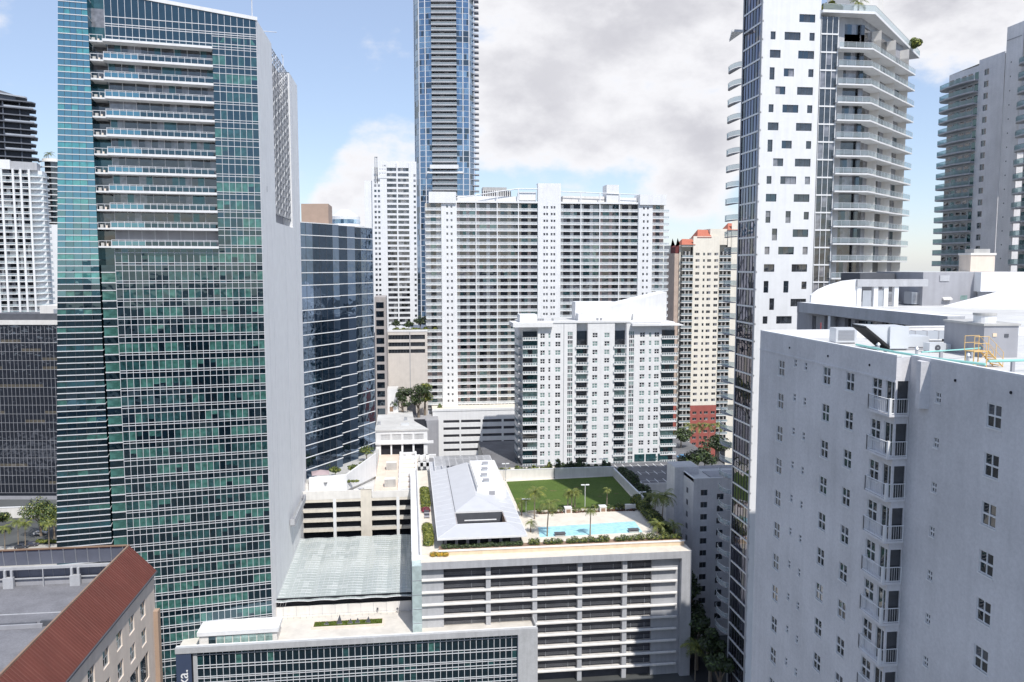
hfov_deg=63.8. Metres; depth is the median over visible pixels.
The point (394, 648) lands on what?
podium building
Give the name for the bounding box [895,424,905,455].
glass door
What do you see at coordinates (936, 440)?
window
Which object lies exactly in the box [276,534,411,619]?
glass canopy
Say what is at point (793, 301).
window
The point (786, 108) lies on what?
window
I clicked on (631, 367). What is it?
window
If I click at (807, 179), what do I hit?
window
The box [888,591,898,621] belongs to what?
glass door
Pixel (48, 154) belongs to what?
palm tree
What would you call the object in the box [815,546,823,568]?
window
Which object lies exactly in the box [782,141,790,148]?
window
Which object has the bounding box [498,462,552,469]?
hedge
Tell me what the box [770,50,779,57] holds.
window
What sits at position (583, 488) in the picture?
worn grass
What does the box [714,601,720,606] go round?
window
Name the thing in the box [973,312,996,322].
water tank
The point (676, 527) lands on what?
palm tree
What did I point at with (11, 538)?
ground
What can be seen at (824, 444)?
window
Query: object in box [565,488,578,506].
palm tree
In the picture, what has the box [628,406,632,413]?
window
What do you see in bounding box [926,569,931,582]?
window
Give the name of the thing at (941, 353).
water pipe
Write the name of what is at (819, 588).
window
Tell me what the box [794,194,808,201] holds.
window
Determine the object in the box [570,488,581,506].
palm tree
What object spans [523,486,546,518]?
palm tree
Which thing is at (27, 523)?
palm tree
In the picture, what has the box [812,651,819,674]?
window
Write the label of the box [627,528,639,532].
sun platform
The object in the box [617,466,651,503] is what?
hedge
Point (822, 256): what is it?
strip window
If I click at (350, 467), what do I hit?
tree
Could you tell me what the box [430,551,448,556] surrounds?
croton shrub
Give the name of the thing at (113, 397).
window
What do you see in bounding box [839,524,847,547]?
window
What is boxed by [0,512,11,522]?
tree
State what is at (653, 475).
parking deck
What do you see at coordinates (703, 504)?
window
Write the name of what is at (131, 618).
window
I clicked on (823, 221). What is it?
strip window
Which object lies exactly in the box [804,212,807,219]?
window
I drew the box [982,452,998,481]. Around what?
window
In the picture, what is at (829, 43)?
strip window
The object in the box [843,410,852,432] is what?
window
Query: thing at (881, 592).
glass door
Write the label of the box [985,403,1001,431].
window
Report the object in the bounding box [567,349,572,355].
window
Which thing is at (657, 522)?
palm tree
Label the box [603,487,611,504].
palm tree
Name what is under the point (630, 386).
window
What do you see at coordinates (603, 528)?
pool water
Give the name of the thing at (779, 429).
window
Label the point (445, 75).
glass skyscraper
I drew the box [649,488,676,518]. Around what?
palm tree
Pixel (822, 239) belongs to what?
strip window
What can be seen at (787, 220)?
window
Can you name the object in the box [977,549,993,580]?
window
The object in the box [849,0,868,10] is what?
palm tree
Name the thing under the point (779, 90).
window
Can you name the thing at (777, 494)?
window
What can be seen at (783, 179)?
window
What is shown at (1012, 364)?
water pipe
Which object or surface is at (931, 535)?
window
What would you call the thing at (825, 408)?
window
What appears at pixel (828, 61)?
strip window
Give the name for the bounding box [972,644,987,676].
window
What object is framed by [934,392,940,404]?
window
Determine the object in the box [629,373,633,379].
window
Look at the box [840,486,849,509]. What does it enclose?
window
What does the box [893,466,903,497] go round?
glass door
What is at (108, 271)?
window
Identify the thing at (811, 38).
window
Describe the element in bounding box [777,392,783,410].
window
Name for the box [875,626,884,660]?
glass door
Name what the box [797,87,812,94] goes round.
window
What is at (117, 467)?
bay window
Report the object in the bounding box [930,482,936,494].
window
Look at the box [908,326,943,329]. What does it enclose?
roof upstand
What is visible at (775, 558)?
window
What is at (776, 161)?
window
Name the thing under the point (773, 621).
window
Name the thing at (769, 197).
window
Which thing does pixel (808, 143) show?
window
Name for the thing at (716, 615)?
window
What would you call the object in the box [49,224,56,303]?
white block
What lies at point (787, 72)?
window
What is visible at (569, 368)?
window
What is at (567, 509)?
stone plinth
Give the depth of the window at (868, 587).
59.21 m
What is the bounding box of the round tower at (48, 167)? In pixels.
[38,158,57,223]
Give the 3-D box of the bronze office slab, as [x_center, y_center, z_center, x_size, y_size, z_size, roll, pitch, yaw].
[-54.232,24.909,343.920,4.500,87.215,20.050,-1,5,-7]
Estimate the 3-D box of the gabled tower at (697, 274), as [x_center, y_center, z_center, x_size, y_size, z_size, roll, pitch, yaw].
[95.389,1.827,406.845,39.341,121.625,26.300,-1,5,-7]
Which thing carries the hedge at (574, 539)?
on the parking garage at (622, 609)
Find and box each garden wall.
[499,466,613,479]
[527,504,635,513]
[613,468,643,498]
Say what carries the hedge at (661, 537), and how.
on the parking garage at (622, 609)
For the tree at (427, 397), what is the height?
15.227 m
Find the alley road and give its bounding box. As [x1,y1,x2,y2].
[690,649,716,681]
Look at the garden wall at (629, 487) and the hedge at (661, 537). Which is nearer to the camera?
the hedge at (661, 537)
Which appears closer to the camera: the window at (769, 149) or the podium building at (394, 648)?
the window at (769, 149)
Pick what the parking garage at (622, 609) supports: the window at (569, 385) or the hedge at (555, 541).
the hedge at (555, 541)
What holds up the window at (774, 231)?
in the condo tower at (824, 120)
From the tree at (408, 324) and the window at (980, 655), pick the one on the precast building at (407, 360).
the tree at (408, 324)
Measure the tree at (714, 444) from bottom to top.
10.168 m
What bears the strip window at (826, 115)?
in the condo tower at (824, 120)
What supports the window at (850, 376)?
in the apartment block at (889, 529)
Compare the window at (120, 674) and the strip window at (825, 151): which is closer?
the window at (120, 674)
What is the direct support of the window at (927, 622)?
in the apartment block at (889, 529)
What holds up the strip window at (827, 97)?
in the condo tower at (824, 120)
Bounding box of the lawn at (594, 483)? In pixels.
[507,476,631,512]
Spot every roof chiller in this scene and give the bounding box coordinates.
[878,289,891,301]
[904,292,918,303]
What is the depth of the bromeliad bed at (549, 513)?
226.60 m
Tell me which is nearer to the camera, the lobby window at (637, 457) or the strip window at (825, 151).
the strip window at (825, 151)
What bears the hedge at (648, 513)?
on the parking garage at (622, 609)
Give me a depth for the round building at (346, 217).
425.96 m
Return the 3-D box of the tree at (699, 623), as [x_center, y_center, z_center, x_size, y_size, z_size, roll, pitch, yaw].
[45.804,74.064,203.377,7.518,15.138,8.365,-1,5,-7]
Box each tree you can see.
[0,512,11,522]
[0,523,12,548]
[7,517,25,548]
[16,496,56,535]
[18,519,32,545]
[33,504,56,538]
[38,518,56,547]
[43,152,54,157]
[328,466,340,474]
[347,464,357,469]
[359,444,373,458]
[390,387,411,411]
[391,320,400,325]
[403,321,413,328]
[407,384,431,417]
[413,316,425,327]
[421,383,432,415]
[515,497,529,515]
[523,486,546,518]
[525,519,536,531]
[539,499,561,535]
[563,489,573,505]
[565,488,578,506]
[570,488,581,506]
[585,508,598,535]
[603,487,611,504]
[644,492,665,509]
[647,518,668,533]
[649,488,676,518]
[665,519,683,533]
[673,427,693,447]
[677,449,703,464]
[680,637,709,680]
[683,422,696,431]
[689,611,710,670]
[690,574,705,657]
[693,422,707,433]
[694,445,717,464]
[697,627,726,681]
[699,434,731,457]
[701,422,715,448]
[704,652,734,681]
[712,421,727,456]
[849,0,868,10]
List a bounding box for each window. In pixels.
[88,666,93,681]
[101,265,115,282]
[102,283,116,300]
[103,301,116,318]
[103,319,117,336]
[103,648,107,668]
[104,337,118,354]
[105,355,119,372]
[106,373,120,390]
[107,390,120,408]
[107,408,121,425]
[108,425,122,443]
[109,443,123,460]
[110,460,123,478]
[111,478,124,495]
[111,495,125,512]
[112,512,126,529]
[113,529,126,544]
[116,630,120,649]
[118,660,122,680]
[129,615,132,634]
[130,643,133,661]
[130,668,137,681]
[140,601,143,618]
[140,653,147,681]
[141,628,144,645]
[208,633,271,643]
[414,227,416,316]
[447,286,647,401]
[540,415,657,463]
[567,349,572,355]
[567,357,572,364]
[567,366,572,372]
[567,374,571,381]
[567,383,571,389]
[567,391,571,397]
[567,399,571,406]
[567,408,571,414]
[568,332,572,338]
[568,340,572,347]
[628,381,633,388]
[628,390,632,396]
[628,398,632,404]
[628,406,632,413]
[629,331,633,338]
[629,340,633,346]
[629,348,633,354]
[629,356,633,363]
[629,365,633,371]
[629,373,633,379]
[634,453,667,461]
[699,550,705,555]
[699,562,705,567]
[699,574,705,579]
[700,502,706,507]
[700,514,706,519]
[700,526,706,531]
[700,538,705,543]
[701,490,706,495]
[710,298,716,437]
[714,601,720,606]
[714,613,720,618]
[717,494,723,498]
[763,281,767,292]
[763,316,766,323]
[764,264,773,271]
[765,211,769,222]
[766,194,775,201]
[767,140,771,151]
[767,176,770,183]
[768,122,777,129]
[769,67,773,79]
[769,104,772,111]
[769,298,773,309]
[769,647,775,666]
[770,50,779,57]
[770,616,776,634]
[771,584,777,603]
[772,229,776,239]
[772,552,778,572]
[773,158,782,165]
[773,521,779,540]
[774,489,780,508]
[775,86,784,93]
[775,457,781,475]
[776,316,790,323]
[776,425,782,443]
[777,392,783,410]
[778,247,793,253]
[778,360,784,377]
[780,176,795,183]
[782,105,797,112]
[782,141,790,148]
[783,281,787,292]
[784,69,793,76]
[785,32,799,39]
[785,211,789,222]
[790,299,805,305]
[792,264,806,271]
[793,229,807,236]
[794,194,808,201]
[795,159,809,166]
[796,123,810,130]
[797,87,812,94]
[798,51,813,58]
[799,14,814,22]
[801,282,805,288]
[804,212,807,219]
[805,177,809,183]
[806,141,810,148]
[807,105,811,112]
[808,69,812,76]
[809,33,813,40]
[812,266,829,282]
[812,283,829,292]
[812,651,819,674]
[813,231,831,247]
[813,248,830,265]
[813,617,820,639]
[814,213,831,230]
[814,582,822,603]
[815,178,833,195]
[815,196,832,212]
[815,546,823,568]
[816,143,834,160]
[816,160,833,177]
[817,125,834,142]
[817,511,824,532]
[818,89,836,106]
[818,107,835,124]
[818,475,826,496]
[819,53,837,70]
[819,71,836,88]
[819,439,827,460]
[820,34,838,52]
[820,403,828,423]
[821,16,838,34]
[822,366,830,386]
[835,635,843,659]
[835,671,842,681]
[836,598,845,622]
[837,562,846,585]
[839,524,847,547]
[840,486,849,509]
[842,449,850,470]
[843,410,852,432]
[845,372,853,392]
[858,320,876,324]
[861,656,869,680]
[862,578,873,603]
[862,617,871,643]
[864,538,874,564]
[867,498,876,523]
[869,418,879,441]
[869,458,878,482]
[872,377,881,400]
[922,655,927,669]
[924,613,929,626]
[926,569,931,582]
[928,526,933,538]
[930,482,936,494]
[932,437,938,449]
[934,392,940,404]
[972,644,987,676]
[974,596,990,628]
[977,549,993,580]
[979,501,996,531]
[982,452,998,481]
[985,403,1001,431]
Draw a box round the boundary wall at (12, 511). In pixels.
[0,505,56,517]
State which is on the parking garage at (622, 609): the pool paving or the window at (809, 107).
the pool paving
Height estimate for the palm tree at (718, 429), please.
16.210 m
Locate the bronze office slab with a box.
[374,295,387,421]
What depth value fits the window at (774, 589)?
74.61 m
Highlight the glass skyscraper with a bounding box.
[413,0,478,413]
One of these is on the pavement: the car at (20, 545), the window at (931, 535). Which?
the car at (20, 545)
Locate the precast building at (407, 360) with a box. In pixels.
[374,325,427,417]
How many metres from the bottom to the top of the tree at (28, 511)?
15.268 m
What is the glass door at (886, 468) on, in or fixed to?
in the apartment block at (889, 529)
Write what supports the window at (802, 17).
in the condo tower at (824, 120)
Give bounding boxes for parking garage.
[303,445,416,538]
[410,465,691,680]
[429,404,514,458]
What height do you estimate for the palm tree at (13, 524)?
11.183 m
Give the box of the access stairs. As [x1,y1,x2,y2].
[964,335,1003,366]
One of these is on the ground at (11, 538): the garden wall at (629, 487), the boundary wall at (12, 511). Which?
the boundary wall at (12, 511)
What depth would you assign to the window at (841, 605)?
62.96 m
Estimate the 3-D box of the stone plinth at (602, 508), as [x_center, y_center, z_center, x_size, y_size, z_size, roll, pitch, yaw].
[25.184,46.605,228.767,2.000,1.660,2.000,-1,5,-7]
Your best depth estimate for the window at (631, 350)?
299.79 m
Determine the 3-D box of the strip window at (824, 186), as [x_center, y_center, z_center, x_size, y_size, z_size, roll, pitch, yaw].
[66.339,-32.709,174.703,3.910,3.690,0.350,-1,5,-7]
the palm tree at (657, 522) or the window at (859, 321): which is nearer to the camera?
the window at (859, 321)
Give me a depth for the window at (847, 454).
61.85 m
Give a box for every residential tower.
[932,51,1005,296]
[993,21,1023,292]
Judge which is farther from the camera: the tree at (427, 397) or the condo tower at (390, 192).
the condo tower at (390, 192)
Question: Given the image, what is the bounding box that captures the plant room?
[943,319,1020,357]
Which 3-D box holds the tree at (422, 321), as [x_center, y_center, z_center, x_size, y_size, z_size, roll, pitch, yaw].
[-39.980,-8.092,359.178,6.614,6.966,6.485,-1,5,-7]
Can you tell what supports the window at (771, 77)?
in the condo tower at (824, 120)
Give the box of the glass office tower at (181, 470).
[57,0,305,681]
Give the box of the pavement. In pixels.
[0,544,56,566]
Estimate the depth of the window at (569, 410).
298.91 m
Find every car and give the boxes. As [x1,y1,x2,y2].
[14,543,28,548]
[26,541,38,546]
[33,530,47,535]
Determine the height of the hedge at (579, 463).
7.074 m
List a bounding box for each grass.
[530,487,618,503]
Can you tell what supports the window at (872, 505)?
in the apartment block at (889, 529)
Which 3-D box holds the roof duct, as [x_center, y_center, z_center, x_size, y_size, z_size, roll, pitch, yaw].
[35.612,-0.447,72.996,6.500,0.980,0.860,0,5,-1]
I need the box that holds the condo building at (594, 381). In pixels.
[509,291,683,465]
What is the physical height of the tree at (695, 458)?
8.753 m
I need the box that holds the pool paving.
[527,511,651,539]
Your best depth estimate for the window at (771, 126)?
172.20 m
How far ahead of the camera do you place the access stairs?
54.54 m
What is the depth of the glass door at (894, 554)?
56.84 m
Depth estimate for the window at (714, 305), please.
394.84 m
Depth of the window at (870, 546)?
58.89 m
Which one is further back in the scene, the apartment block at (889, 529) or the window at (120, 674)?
the window at (120, 674)
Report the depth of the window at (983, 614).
48.78 m
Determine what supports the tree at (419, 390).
on the louvred building at (397, 431)
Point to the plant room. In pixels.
(1003, 336)
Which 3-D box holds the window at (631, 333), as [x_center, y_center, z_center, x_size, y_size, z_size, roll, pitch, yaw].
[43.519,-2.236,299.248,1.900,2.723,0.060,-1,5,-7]
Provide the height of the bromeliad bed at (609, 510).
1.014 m
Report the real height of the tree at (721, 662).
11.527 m
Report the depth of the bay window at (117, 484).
181.26 m
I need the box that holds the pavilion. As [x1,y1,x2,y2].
[429,455,527,545]
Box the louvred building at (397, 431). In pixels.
[375,386,438,470]
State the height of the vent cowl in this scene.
0.660 m
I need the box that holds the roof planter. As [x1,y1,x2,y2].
[312,617,383,629]
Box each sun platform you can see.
[554,531,565,535]
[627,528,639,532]
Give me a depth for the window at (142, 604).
114.85 m
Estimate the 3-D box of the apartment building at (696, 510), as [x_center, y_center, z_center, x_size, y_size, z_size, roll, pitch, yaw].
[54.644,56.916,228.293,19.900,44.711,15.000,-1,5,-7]
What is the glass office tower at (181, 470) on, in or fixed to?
on the ground at (11, 538)
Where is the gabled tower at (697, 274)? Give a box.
[663,219,737,464]
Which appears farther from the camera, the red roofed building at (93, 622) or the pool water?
the pool water
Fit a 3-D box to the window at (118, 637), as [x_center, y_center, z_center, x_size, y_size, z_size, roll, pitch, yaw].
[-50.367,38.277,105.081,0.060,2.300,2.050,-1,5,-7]
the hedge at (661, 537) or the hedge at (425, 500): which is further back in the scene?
the hedge at (425, 500)
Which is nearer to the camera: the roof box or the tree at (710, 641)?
the roof box
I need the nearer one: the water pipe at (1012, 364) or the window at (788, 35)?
the water pipe at (1012, 364)
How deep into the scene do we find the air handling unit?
65.38 m
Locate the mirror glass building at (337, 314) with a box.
[300,204,375,478]
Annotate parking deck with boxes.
[478,438,724,520]
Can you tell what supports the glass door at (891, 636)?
in the apartment block at (889, 529)
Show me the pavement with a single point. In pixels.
(37, 546)
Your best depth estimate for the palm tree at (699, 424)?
376.21 m
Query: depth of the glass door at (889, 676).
57.59 m
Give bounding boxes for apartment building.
[666,461,731,636]
[797,271,1023,329]
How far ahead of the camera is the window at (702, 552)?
220.46 m
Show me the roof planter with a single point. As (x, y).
(319, 625)
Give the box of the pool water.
[538,521,641,536]
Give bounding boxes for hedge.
[35,539,56,542]
[392,326,437,330]
[419,486,430,506]
[421,522,433,545]
[441,540,522,548]
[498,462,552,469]
[528,538,539,544]
[536,506,563,511]
[543,538,562,544]
[555,457,611,467]
[566,534,609,543]
[572,504,597,510]
[606,502,634,509]
[613,532,645,541]
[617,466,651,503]
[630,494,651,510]
[639,503,675,535]
[646,532,681,539]
[821,0,842,9]
[908,37,922,48]
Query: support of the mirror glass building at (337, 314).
on the ground at (11, 538)
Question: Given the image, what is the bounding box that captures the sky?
[0,0,1023,270]
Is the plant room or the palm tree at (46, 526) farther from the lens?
the palm tree at (46, 526)
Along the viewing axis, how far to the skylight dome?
128.97 m
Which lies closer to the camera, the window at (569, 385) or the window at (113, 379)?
the window at (113, 379)
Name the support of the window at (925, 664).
in the apartment block at (889, 529)
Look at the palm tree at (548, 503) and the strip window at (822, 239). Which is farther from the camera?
the palm tree at (548, 503)
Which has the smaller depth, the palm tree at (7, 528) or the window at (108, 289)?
the window at (108, 289)
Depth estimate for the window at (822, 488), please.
65.61 m
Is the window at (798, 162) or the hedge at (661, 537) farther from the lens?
the hedge at (661, 537)
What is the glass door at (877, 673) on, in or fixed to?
in the apartment block at (889, 529)
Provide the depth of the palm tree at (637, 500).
233.01 m
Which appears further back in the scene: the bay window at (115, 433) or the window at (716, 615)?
the window at (716, 615)
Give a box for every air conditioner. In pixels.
[829,327,856,343]
[923,342,945,352]
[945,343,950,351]
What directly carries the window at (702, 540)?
in the apartment building at (696, 510)
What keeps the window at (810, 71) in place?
in the condo tower at (824, 120)
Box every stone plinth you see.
[564,506,571,513]
[598,504,606,511]
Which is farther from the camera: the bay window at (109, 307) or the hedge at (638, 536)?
the hedge at (638, 536)
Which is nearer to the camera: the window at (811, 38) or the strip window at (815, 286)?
the window at (811, 38)
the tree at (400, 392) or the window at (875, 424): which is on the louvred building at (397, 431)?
the tree at (400, 392)
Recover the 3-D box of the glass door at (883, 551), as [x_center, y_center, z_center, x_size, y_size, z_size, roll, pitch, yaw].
[25.897,15.451,57.254,0.120,2.250,1.150,-1,5,-7]
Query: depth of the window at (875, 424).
58.09 m
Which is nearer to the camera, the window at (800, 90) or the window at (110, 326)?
the window at (800, 90)
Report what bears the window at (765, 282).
in the condo tower at (824, 120)
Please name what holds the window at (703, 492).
in the apartment building at (696, 510)
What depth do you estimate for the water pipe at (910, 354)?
58.08 m
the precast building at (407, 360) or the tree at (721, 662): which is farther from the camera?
the precast building at (407, 360)
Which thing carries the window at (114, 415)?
in the glass office tower at (181, 470)
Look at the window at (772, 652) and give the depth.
75.02 m
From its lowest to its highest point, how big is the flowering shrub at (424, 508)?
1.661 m
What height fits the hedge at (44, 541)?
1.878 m
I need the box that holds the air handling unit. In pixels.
[852,323,928,349]
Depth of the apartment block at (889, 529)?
57.24 m
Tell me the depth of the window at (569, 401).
298.62 m
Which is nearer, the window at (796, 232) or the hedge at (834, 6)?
the hedge at (834, 6)
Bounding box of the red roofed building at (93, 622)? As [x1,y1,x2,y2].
[0,544,162,681]
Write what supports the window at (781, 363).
in the apartment block at (889, 529)
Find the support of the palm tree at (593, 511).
on the pool paving
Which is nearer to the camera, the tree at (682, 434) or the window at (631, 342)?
the window at (631, 342)
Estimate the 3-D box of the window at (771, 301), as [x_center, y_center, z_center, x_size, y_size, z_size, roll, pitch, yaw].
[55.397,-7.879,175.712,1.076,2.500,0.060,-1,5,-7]
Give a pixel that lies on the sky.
(579, 95)
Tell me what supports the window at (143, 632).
in the red roofed building at (93, 622)
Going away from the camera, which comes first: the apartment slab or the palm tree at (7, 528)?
the palm tree at (7, 528)
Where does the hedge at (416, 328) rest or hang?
on the precast building at (407, 360)
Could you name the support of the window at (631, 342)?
in the condo building at (594, 381)
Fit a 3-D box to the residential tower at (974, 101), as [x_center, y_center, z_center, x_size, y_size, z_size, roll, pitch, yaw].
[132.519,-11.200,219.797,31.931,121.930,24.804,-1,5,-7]
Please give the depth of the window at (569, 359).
297.24 m
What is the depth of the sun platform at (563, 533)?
207.93 m
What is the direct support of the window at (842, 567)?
in the apartment block at (889, 529)
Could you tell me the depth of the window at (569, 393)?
298.33 m
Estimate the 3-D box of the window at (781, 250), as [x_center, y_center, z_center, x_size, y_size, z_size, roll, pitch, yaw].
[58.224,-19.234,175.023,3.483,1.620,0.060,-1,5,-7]
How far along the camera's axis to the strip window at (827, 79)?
172.66 m
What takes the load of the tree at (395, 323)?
on the precast building at (407, 360)
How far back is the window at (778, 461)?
73.54 m
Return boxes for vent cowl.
[966,353,970,360]
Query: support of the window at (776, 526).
in the apartment block at (889, 529)
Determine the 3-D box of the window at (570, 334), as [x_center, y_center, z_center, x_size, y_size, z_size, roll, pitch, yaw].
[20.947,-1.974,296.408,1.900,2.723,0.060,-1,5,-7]
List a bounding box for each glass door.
[874,666,881,681]
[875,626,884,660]
[877,586,885,619]
[879,545,886,579]
[880,504,888,538]
[882,463,890,496]
[884,421,893,454]
[885,381,894,412]
[885,672,894,681]
[886,631,896,661]
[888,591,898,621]
[890,550,900,580]
[891,508,901,539]
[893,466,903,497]
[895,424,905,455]
[897,381,907,412]
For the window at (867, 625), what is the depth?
59.39 m
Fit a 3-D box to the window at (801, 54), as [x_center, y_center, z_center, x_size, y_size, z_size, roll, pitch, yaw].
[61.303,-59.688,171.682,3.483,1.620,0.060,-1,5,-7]
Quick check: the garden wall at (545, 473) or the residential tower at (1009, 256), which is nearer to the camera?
the residential tower at (1009, 256)
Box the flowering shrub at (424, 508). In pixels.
[421,506,430,511]
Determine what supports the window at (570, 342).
in the condo building at (594, 381)
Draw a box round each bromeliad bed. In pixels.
[536,511,563,513]
[606,508,636,511]
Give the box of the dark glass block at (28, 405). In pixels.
[0,304,102,498]
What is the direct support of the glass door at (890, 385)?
in the apartment block at (889, 529)
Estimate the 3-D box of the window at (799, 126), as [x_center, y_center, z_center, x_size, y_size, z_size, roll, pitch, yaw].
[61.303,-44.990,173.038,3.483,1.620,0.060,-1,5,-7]
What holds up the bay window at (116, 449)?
in the glass office tower at (181, 470)
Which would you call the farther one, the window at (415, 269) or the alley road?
the window at (415, 269)
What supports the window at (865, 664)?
in the apartment block at (889, 529)
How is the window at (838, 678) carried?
in the apartment block at (889, 529)
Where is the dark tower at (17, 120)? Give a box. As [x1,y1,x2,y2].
[0,90,38,161]
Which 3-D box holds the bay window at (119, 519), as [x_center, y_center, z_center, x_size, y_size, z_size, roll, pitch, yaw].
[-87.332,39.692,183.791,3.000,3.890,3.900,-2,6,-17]
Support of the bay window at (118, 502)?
in the glass office tower at (181, 470)
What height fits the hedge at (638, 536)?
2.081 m
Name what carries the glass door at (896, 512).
in the apartment block at (889, 529)
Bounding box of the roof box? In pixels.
[958,249,996,271]
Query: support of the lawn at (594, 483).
on the parking garage at (622, 609)
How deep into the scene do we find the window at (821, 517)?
65.93 m
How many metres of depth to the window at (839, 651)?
63.18 m
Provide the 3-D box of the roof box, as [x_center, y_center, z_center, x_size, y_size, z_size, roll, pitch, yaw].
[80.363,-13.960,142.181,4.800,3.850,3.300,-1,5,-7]
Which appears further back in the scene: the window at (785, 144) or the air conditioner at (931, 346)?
the window at (785, 144)
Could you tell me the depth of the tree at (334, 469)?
263.18 m
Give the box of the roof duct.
[909,330,943,340]
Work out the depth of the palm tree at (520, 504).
224.51 m
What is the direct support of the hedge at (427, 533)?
on the parking garage at (622, 609)
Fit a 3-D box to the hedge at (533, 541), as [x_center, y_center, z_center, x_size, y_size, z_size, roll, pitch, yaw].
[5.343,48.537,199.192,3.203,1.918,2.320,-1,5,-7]
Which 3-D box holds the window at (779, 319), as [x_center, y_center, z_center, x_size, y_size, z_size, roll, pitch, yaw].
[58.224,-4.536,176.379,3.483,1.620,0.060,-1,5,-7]
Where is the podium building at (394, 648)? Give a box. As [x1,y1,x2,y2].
[175,564,537,681]
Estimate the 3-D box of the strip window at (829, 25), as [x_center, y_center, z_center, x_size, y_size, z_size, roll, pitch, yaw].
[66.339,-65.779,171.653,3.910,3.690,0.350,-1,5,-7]
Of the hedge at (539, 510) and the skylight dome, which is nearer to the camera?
the skylight dome
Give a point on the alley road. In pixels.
(702, 674)
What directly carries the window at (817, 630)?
in the apartment block at (889, 529)
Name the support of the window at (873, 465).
in the apartment block at (889, 529)
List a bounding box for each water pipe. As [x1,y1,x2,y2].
[855,343,985,365]
[921,347,980,357]
[988,359,1023,371]
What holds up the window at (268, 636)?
in the podium building at (394, 648)
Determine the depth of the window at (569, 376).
297.82 m
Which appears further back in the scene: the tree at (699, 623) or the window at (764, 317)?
the tree at (699, 623)
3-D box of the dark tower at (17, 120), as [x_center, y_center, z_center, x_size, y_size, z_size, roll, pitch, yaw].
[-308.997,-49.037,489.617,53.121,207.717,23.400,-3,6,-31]
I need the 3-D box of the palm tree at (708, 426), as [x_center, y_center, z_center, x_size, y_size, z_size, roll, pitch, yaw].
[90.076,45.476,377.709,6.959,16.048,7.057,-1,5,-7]
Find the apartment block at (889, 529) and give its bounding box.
[751,327,1023,681]
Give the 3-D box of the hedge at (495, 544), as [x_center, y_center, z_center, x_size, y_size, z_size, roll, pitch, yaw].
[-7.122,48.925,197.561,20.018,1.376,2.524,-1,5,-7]
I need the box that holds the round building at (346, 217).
[332,210,364,226]
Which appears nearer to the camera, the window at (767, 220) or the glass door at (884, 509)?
the glass door at (884, 509)
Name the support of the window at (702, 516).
in the apartment building at (696, 510)
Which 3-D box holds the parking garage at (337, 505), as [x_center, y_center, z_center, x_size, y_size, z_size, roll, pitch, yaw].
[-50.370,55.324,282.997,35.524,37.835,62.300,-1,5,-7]
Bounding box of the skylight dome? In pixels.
[960,295,966,299]
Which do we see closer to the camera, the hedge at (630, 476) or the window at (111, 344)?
the window at (111, 344)
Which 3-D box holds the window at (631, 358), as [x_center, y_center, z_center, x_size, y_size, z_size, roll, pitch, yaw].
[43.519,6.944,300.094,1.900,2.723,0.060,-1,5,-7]
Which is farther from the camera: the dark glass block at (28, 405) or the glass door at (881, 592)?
the dark glass block at (28, 405)
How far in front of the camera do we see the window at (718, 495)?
219.65 m
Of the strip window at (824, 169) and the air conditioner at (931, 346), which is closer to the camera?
the air conditioner at (931, 346)
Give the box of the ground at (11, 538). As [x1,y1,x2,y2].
[0,437,727,681]
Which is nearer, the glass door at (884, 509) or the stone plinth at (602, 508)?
the glass door at (884, 509)
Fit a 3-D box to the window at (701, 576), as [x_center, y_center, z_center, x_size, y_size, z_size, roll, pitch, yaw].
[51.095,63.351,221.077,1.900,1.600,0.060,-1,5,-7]
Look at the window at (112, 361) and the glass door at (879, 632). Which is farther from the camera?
the window at (112, 361)
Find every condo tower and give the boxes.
[0,159,54,312]
[364,157,417,436]
[715,0,919,681]
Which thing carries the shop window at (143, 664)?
in the red roofed building at (93, 622)
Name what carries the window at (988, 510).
in the apartment block at (889, 529)
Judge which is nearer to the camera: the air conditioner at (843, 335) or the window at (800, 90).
the air conditioner at (843, 335)
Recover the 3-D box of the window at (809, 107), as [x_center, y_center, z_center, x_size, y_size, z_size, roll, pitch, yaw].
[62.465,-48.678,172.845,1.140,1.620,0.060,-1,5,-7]
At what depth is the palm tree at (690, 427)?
376.35 m
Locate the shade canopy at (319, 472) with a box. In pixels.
[311,470,329,476]
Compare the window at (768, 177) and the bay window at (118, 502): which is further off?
the bay window at (118, 502)
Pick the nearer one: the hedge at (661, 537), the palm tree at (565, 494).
the hedge at (661, 537)
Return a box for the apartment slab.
[425,183,669,409]
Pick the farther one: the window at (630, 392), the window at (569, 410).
the window at (630, 392)
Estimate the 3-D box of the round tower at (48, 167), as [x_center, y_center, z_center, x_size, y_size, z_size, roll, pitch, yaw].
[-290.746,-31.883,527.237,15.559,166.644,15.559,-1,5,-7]
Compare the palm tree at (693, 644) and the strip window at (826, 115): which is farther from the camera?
the palm tree at (693, 644)
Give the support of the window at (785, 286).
in the condo tower at (824, 120)
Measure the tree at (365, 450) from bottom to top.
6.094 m
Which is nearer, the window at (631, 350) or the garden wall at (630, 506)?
the garden wall at (630, 506)
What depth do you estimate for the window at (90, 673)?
96.08 m

